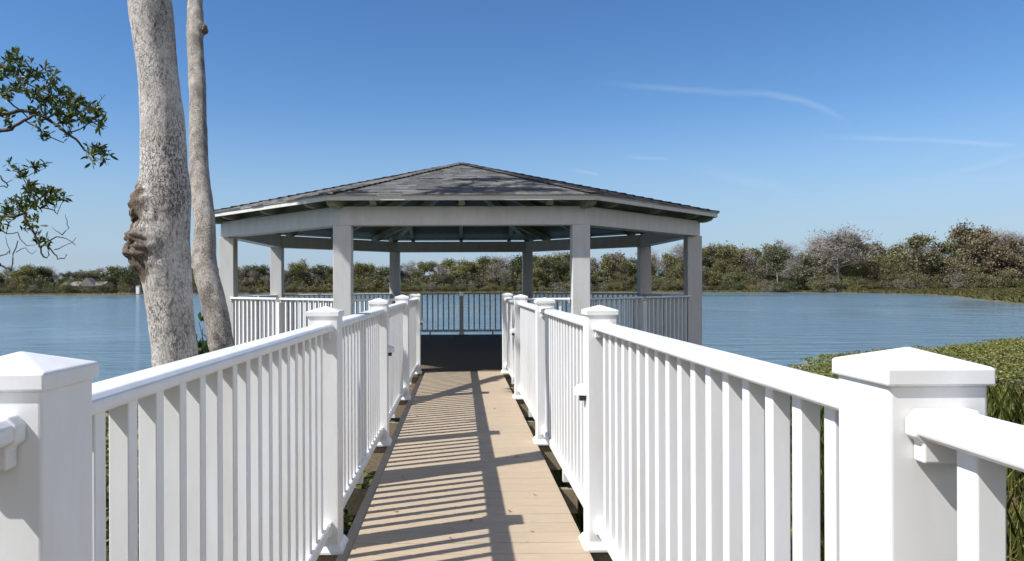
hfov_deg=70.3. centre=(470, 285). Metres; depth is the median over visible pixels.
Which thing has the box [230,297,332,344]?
railing
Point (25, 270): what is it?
leafy tree
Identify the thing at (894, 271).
leafy tree
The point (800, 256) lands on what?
bare tree
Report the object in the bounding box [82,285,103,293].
bush
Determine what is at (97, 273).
leafy tree
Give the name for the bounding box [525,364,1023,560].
marsh grass
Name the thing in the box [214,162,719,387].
gazebo
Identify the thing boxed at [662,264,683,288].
bush
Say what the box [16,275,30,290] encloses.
leafy tree
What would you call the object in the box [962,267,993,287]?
bush
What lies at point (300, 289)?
bush
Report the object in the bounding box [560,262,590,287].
leafy tree
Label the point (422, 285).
bush
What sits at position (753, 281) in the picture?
bush
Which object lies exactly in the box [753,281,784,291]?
bush
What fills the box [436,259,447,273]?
leafy tree
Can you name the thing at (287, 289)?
bush
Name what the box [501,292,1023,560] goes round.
railing
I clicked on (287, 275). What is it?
leafy tree
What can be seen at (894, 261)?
slender tree
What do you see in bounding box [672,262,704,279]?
leafy tree
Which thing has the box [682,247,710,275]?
leafy tree
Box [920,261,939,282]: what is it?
leafy tree
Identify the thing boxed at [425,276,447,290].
bush
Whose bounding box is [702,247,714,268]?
open crowned tree
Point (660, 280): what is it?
bush
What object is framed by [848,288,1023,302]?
marsh grass
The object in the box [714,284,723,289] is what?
bush
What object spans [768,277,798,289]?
bush
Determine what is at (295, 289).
bush
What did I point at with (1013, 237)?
bare tree
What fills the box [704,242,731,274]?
leafy tree
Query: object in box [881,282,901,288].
bush
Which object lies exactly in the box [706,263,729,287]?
leafy tree
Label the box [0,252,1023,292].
undergrowth
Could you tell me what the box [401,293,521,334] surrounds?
railing
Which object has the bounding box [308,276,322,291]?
bush
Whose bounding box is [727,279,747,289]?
bush
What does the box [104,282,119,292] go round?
bush
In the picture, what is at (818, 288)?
bush
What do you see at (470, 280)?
bush
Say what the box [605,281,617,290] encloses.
bush
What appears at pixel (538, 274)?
leafy tree
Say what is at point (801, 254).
leafy tree
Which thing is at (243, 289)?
bush
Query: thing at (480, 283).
bush
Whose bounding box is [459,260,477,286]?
leafy tree
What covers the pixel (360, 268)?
leafy tree
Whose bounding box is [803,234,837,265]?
bare tree
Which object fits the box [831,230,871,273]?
leafy tree
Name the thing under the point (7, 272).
bare tree
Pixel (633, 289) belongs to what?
bush
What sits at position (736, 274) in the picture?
bush
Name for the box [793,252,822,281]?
leafy tree
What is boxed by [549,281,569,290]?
bush
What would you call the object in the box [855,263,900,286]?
bush
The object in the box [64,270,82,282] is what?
leafy tree
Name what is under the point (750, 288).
shore reeds
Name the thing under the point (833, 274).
leafy tree
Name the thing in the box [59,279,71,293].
bush
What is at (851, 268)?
leafy tree
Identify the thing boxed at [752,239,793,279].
leafy tree
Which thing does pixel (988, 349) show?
marsh plants
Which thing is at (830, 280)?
bush
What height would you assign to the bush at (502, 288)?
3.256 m
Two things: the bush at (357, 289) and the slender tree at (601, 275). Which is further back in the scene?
the slender tree at (601, 275)
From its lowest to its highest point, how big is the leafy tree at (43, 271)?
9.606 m
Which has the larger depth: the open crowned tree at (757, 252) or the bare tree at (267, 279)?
the open crowned tree at (757, 252)
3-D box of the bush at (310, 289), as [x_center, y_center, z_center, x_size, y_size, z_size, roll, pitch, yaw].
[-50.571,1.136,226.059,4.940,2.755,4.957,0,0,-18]
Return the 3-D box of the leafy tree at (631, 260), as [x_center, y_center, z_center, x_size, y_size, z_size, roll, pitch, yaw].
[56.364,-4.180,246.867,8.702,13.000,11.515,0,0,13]
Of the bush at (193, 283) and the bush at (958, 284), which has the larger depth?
the bush at (193, 283)
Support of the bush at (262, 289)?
on the shore land
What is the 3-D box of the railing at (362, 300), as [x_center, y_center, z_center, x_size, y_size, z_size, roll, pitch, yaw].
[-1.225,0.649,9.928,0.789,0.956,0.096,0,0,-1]
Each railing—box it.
[0,293,423,560]
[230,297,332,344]
[238,295,277,344]
[284,293,391,330]
[352,298,395,311]
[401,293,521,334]
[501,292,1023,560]
[512,298,569,310]
[531,293,637,328]
[590,295,691,341]
[644,293,683,340]
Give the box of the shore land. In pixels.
[46,286,1023,303]
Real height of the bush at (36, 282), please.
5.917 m
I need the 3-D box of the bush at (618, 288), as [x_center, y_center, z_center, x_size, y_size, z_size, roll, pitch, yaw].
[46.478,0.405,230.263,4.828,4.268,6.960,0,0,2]
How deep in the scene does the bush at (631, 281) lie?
235.66 m
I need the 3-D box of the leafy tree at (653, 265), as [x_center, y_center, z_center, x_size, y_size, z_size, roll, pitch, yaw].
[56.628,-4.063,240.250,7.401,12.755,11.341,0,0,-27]
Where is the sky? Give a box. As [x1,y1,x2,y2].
[0,0,1023,285]
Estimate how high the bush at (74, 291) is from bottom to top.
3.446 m
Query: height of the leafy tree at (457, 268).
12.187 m
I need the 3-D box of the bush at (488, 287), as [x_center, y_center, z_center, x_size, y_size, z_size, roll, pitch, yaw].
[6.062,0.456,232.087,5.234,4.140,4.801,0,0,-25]
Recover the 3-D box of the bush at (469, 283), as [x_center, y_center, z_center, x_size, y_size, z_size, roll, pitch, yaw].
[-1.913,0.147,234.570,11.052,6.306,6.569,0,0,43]
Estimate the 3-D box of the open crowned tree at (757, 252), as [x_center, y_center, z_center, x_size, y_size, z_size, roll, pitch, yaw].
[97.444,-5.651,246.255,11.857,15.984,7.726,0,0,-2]
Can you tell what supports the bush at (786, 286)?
on the shore land
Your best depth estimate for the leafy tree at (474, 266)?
245.85 m
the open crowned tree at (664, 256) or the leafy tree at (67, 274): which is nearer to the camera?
the leafy tree at (67, 274)
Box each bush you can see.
[0,285,12,293]
[9,279,22,292]
[18,278,44,293]
[19,284,43,293]
[42,282,59,292]
[43,287,56,293]
[53,286,61,292]
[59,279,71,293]
[62,285,82,293]
[78,287,89,293]
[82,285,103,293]
[94,280,113,293]
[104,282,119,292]
[117,287,129,292]
[119,281,127,292]
[126,284,135,292]
[192,277,197,291]
[238,285,248,292]
[246,285,259,293]
[257,284,268,292]
[284,281,295,292]
[290,284,299,292]
[292,282,307,291]
[302,286,314,292]
[303,283,323,291]
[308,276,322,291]
[318,285,329,292]
[353,272,382,291]
[353,284,364,291]
[363,283,376,291]
[402,284,414,291]
[408,282,421,291]
[410,278,420,290]
[415,282,426,291]
[421,282,435,291]
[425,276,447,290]
[434,283,448,291]
[445,275,460,290]
[447,284,460,291]
[451,278,475,291]
[457,283,471,291]
[465,276,476,291]
[472,275,492,290]
[482,281,495,290]
[491,283,502,291]
[496,268,521,290]
[499,283,512,291]
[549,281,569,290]
[591,284,601,290]
[593,272,615,287]
[597,282,610,290]
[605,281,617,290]
[611,280,624,290]
[612,271,634,290]
[622,282,629,290]
[624,275,636,288]
[625,284,636,290]
[651,266,671,289]
[651,281,658,290]
[653,278,675,290]
[655,277,683,290]
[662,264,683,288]
[672,280,683,290]
[702,268,720,289]
[703,283,716,289]
[714,264,755,288]
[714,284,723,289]
[720,263,746,289]
[724,284,733,289]
[725,270,762,285]
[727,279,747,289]
[740,280,752,289]
[743,261,771,284]
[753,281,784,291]
[763,262,792,281]
[764,279,798,291]
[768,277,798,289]
[789,256,835,289]
[792,266,810,284]
[792,281,810,289]
[803,272,840,292]
[818,274,842,292]
[821,273,874,289]
[836,277,876,289]
[852,256,893,286]
[853,274,891,288]
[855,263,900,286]
[864,276,887,288]
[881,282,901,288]
[885,273,913,287]
[885,275,901,288]
[890,270,927,288]
[900,269,941,288]
[924,273,961,287]
[929,256,962,287]
[939,263,976,284]
[941,271,988,288]
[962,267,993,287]
[975,268,1016,287]
[1002,276,1019,287]
[1010,257,1023,284]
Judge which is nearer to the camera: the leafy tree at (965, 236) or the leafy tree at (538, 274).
the leafy tree at (965, 236)
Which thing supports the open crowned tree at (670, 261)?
on the shore land
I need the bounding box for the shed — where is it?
[136,285,139,293]
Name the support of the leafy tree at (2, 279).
on the shore land
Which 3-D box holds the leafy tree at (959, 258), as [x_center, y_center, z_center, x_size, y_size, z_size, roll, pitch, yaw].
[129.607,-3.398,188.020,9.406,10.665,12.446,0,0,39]
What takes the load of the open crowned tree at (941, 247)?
on the shore land
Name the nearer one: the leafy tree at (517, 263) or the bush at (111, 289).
the bush at (111, 289)
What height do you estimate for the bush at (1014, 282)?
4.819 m
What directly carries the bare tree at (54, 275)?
on the shore land
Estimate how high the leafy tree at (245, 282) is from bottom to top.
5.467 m
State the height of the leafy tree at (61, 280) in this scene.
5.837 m
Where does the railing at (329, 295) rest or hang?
on the gazebo
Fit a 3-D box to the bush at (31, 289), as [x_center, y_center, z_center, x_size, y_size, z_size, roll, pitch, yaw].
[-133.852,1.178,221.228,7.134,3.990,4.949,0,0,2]
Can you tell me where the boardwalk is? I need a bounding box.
[316,371,612,560]
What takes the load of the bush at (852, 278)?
on the shore land
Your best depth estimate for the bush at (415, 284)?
233.45 m
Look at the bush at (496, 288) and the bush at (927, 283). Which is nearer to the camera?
the bush at (927, 283)
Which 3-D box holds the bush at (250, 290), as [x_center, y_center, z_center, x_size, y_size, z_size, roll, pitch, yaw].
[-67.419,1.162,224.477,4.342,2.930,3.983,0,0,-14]
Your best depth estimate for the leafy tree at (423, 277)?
240.72 m
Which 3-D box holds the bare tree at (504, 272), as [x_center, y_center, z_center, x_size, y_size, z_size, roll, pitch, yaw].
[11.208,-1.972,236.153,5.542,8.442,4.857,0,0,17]
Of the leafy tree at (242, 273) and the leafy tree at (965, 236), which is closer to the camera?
the leafy tree at (965, 236)
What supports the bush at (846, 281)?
on the shore land
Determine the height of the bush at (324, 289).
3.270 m
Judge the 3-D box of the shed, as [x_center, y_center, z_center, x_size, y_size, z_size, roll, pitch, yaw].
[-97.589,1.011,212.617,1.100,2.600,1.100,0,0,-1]
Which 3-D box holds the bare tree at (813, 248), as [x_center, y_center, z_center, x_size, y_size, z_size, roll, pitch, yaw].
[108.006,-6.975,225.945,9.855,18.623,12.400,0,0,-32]
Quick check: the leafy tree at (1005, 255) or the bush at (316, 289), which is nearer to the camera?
the leafy tree at (1005, 255)
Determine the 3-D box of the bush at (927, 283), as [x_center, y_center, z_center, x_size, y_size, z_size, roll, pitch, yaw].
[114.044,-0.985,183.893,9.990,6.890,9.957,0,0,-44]
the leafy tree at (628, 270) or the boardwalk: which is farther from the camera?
the leafy tree at (628, 270)
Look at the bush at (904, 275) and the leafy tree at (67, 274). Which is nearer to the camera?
the bush at (904, 275)
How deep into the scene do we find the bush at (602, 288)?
231.74 m
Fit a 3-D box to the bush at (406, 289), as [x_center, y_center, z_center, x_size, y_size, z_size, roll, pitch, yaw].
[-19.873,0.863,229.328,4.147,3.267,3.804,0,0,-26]
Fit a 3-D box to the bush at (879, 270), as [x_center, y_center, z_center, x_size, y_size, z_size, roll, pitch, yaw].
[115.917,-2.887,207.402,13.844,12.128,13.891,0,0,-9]
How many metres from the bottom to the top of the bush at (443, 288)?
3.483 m
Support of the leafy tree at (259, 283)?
on the shore land
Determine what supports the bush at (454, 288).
on the shore land
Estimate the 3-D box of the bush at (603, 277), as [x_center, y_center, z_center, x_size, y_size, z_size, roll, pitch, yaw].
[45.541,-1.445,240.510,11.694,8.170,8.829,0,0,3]
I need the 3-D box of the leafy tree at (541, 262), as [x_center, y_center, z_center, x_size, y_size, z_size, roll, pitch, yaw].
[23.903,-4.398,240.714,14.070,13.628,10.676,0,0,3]
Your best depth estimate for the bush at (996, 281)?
169.06 m
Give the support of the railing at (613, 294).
on the gazebo
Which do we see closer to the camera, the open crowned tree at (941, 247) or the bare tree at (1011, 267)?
the bare tree at (1011, 267)
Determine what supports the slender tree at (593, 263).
on the shore land
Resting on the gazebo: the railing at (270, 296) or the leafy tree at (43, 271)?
the railing at (270, 296)
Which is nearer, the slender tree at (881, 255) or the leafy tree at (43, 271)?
the slender tree at (881, 255)
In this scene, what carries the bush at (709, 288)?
on the shore land
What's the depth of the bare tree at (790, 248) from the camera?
237.86 m
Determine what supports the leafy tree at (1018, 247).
on the shore land
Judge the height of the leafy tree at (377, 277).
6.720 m
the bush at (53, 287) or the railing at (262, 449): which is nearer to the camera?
the railing at (262, 449)
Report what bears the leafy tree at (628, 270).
on the shore land
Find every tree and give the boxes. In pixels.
[0,46,117,270]
[0,264,15,278]
[0,272,6,283]
[5,264,36,284]
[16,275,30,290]
[24,263,46,286]
[31,266,52,285]
[45,265,60,281]
[46,269,54,282]
[53,276,67,287]
[58,271,70,284]
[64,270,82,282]
[73,271,95,278]
[82,269,104,280]
[89,267,106,279]
[101,276,116,286]
[102,265,122,281]
[110,266,131,288]
[117,264,142,292]
[122,0,197,366]
[186,0,234,351]
[238,265,254,286]
[239,278,252,292]
[244,263,269,287]
[248,271,259,291]
[256,279,265,288]
[262,274,269,285]
[284,260,308,283]
[284,269,294,286]
[297,258,310,275]
[300,270,313,288]
[308,263,332,281]
[322,266,332,286]
[324,274,332,287]
[353,260,378,280]
[362,263,378,290]
[370,272,386,287]
[371,265,384,288]
[377,266,389,282]
[382,276,389,290]
[388,265,409,280]
[401,260,417,282]
[402,267,422,285]
[414,261,429,282]
[417,260,448,284]
[418,275,428,284]
[434,264,452,286]
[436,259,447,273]
[440,258,456,284]
[448,257,472,285]
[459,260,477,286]
[468,261,485,280]
[473,255,492,276]
[474,256,505,282]
[484,263,504,283]
[492,255,512,286]
[496,268,511,287]
[505,253,536,285]
[521,267,545,290]
[533,252,559,290]
[536,270,557,287]
[544,259,569,287]
[554,253,569,283]
[558,262,569,279]
[560,252,569,261]
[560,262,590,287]
[590,257,601,279]
[590,269,601,285]
[595,250,625,276]
[597,257,611,277]
[601,256,617,285]
[602,263,624,282]
[614,255,636,281]
[629,256,636,280]
[632,261,660,279]
[635,252,661,278]
[651,247,670,278]
[656,252,676,277]
[661,250,683,279]
[667,244,683,270]
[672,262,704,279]
[674,241,703,262]
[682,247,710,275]
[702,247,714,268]
[702,264,710,283]
[703,240,738,288]
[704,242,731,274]
[706,246,742,281]
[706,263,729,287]
[709,243,755,282]
[714,258,736,282]
[735,246,758,273]
[746,248,762,268]
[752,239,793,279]
[753,243,771,269]
[757,243,791,285]
[757,267,774,284]
[780,243,802,268]
[780,260,801,281]
[781,251,800,280]
[788,250,805,275]
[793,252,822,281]
[794,247,813,267]
[798,235,833,266]
[799,223,881,289]
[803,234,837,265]
[803,250,855,279]
[825,256,851,284]
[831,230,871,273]
[841,253,884,284]
[845,262,861,273]
[855,238,886,268]
[859,245,876,272]
[872,248,887,267]
[879,247,899,264]
[883,231,956,279]
[883,250,904,272]
[884,241,906,268]
[885,261,903,283]
[906,232,950,267]
[907,260,931,280]
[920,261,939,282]
[927,241,959,262]
[928,240,966,265]
[934,232,989,275]
[943,218,1002,279]
[953,254,981,279]
[963,229,1023,285]
[984,257,1023,279]
[987,228,1017,249]
[991,229,1023,260]
[999,235,1023,260]
[1000,255,1021,276]
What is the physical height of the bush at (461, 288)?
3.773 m
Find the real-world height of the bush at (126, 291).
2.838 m
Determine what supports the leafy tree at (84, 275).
on the shore land
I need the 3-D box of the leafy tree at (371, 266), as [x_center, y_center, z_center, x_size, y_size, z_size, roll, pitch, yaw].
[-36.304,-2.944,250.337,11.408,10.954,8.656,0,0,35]
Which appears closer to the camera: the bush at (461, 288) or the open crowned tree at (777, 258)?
the open crowned tree at (777, 258)
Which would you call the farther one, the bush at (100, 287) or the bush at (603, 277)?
the bush at (603, 277)
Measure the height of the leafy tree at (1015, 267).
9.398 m
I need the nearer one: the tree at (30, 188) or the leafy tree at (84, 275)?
the tree at (30, 188)
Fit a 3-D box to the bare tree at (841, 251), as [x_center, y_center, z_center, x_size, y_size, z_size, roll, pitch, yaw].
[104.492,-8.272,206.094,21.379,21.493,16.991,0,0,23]
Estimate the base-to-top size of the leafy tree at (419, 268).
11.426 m
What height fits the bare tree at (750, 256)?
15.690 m
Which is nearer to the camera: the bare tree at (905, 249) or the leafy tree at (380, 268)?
the bare tree at (905, 249)
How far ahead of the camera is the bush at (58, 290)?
222.88 m
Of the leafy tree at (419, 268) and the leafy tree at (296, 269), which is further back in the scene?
the leafy tree at (419, 268)
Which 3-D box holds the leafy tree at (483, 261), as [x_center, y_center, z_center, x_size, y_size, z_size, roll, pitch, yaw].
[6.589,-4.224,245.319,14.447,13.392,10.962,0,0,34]
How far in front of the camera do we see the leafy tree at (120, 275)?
231.40 m
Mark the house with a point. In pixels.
(90, 282)
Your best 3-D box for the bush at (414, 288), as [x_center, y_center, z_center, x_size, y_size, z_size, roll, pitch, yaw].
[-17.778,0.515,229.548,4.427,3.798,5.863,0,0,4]
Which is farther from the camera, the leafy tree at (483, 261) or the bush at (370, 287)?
the leafy tree at (483, 261)
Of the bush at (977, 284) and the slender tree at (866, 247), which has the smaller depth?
the bush at (977, 284)
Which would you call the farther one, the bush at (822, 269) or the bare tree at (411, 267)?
the bare tree at (411, 267)
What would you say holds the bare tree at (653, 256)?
on the shore land
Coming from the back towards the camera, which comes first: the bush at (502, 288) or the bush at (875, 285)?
the bush at (502, 288)
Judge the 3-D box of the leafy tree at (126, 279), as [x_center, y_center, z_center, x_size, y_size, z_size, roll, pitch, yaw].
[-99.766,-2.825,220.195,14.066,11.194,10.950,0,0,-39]
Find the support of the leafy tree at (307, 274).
on the shore land
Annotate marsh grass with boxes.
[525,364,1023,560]
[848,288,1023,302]
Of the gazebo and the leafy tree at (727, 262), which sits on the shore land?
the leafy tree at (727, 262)
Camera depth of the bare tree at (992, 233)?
189.18 m
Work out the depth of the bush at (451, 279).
237.86 m
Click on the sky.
(784, 119)
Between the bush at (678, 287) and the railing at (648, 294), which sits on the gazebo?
the railing at (648, 294)
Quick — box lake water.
[0,292,1023,421]
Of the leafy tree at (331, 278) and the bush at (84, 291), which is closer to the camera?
the bush at (84, 291)
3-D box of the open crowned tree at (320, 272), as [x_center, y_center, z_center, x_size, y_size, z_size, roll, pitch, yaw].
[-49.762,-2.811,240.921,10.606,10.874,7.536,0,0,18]
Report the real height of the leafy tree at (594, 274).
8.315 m
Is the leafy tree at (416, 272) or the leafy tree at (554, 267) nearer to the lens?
the leafy tree at (554, 267)
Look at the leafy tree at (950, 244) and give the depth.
194.33 m
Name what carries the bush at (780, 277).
on the shore land
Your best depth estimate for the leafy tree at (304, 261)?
248.59 m
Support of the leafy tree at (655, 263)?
on the shore land
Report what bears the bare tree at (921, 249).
on the shore land
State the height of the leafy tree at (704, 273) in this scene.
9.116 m
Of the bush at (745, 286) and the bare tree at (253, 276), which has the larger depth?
the bare tree at (253, 276)
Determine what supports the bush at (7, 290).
on the shore land
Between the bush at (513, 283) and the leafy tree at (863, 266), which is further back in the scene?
the bush at (513, 283)
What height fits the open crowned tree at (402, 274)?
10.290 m
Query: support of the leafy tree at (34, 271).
on the shore land
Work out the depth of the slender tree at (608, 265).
239.32 m
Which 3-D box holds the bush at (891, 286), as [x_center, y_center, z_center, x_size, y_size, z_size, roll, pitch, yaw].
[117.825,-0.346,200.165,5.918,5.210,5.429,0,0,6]
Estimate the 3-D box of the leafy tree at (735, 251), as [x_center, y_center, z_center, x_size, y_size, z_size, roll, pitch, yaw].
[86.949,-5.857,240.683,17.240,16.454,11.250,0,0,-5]
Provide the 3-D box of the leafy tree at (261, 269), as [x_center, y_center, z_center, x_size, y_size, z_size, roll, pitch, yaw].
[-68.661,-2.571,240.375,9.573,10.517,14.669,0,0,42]
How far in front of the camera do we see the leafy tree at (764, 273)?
226.66 m
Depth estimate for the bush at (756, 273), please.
230.84 m
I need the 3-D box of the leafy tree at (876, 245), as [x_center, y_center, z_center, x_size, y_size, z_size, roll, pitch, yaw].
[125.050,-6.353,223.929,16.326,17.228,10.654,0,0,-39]
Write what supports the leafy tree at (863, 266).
on the shore land
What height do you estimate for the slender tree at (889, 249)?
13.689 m
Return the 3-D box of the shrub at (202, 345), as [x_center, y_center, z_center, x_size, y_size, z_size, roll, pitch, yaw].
[-2.741,1.156,7.386,0.564,1.796,0.584,0,0,40]
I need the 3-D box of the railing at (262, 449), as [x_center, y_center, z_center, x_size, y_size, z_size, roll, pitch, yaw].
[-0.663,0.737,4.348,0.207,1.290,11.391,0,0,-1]
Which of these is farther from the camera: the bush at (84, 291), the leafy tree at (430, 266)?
the leafy tree at (430, 266)
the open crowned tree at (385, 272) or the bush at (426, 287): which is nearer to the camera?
the bush at (426, 287)
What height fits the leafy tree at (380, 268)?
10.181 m
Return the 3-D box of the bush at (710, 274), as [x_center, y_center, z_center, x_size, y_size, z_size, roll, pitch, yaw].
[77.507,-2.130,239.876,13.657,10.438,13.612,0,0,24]
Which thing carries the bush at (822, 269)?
on the shore land
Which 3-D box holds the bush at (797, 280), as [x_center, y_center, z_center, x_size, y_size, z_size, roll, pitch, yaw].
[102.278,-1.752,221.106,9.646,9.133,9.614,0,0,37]
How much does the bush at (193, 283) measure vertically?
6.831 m
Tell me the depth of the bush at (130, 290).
222.77 m
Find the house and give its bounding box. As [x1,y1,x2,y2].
[61,278,108,292]
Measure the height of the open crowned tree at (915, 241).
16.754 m
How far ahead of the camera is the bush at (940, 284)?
186.22 m
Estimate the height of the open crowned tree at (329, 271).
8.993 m
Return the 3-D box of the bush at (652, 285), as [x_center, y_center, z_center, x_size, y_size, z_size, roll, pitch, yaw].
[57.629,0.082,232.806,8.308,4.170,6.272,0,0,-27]
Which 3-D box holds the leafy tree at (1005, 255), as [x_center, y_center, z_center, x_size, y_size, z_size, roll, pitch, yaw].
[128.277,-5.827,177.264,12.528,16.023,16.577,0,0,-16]
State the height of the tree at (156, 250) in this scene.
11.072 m
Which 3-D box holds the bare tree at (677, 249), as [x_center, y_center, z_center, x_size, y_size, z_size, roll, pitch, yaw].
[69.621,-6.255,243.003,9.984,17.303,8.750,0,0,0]
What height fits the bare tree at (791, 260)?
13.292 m
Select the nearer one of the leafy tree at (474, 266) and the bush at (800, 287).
the bush at (800, 287)
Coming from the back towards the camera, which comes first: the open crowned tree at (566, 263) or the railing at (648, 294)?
the open crowned tree at (566, 263)
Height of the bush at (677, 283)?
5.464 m
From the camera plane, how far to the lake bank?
7.95 m
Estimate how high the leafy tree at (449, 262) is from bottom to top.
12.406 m
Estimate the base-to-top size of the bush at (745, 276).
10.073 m
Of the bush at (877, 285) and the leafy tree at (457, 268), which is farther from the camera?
the leafy tree at (457, 268)
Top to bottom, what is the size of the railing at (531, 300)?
0.956 m
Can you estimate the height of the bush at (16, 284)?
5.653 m
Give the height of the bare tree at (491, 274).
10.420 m
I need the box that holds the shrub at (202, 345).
[196,312,208,354]
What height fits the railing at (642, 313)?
1.034 m
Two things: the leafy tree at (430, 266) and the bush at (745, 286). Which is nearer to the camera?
the bush at (745, 286)
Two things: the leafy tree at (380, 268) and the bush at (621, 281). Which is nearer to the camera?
the bush at (621, 281)
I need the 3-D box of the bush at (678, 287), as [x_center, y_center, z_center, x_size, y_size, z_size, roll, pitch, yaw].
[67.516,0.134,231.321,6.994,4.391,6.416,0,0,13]
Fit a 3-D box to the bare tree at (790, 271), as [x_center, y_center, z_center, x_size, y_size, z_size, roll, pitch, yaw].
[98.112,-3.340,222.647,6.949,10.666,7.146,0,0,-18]
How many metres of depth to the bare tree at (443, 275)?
236.44 m
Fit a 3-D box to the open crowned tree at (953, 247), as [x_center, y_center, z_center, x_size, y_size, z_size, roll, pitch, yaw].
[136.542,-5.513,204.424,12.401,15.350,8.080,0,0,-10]
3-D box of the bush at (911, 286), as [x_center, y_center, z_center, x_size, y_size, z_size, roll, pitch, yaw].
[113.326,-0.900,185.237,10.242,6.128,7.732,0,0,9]
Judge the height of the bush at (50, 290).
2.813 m
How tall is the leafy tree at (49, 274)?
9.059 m
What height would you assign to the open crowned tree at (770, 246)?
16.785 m
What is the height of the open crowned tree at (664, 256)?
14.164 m
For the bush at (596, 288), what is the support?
on the shore land
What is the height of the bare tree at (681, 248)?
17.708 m
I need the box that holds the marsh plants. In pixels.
[105,336,1023,560]
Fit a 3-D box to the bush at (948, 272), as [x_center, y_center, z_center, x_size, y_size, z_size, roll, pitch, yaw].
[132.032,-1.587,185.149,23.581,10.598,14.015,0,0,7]
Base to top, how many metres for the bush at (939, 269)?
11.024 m
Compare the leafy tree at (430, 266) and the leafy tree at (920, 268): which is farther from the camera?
the leafy tree at (430, 266)
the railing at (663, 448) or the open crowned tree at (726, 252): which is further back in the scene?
the open crowned tree at (726, 252)
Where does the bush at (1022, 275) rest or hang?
on the shore land
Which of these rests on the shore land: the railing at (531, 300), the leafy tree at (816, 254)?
the leafy tree at (816, 254)
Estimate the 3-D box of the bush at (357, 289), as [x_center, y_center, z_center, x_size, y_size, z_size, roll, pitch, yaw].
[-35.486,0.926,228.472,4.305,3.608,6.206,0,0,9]
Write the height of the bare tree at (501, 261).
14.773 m
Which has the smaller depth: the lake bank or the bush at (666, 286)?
the lake bank
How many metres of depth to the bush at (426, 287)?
229.65 m
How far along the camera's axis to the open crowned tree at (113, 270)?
230.74 m
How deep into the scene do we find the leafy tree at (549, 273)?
240.16 m
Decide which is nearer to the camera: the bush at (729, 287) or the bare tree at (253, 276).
the bush at (729, 287)
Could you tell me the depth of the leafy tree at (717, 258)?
247.02 m
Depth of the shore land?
214.31 m
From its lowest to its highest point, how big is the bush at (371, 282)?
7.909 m
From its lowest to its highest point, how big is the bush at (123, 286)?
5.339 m
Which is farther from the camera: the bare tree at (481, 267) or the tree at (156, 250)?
the bare tree at (481, 267)
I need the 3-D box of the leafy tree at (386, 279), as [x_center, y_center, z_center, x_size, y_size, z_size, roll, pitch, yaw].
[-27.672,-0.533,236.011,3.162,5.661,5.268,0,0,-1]
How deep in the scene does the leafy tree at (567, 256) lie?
248.58 m
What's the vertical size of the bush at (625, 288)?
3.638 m
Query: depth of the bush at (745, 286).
224.17 m
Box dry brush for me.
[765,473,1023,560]
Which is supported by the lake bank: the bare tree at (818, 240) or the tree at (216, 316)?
the tree at (216, 316)
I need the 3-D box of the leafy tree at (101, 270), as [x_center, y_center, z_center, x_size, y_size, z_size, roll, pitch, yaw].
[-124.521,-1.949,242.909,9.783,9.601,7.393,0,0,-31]
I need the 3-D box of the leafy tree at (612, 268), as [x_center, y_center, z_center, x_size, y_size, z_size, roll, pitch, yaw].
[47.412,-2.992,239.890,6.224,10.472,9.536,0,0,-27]
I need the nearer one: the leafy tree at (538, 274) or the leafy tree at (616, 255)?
the leafy tree at (538, 274)
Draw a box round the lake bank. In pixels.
[106,341,1023,560]
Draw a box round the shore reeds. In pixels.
[0,285,1012,299]
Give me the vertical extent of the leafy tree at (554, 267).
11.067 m

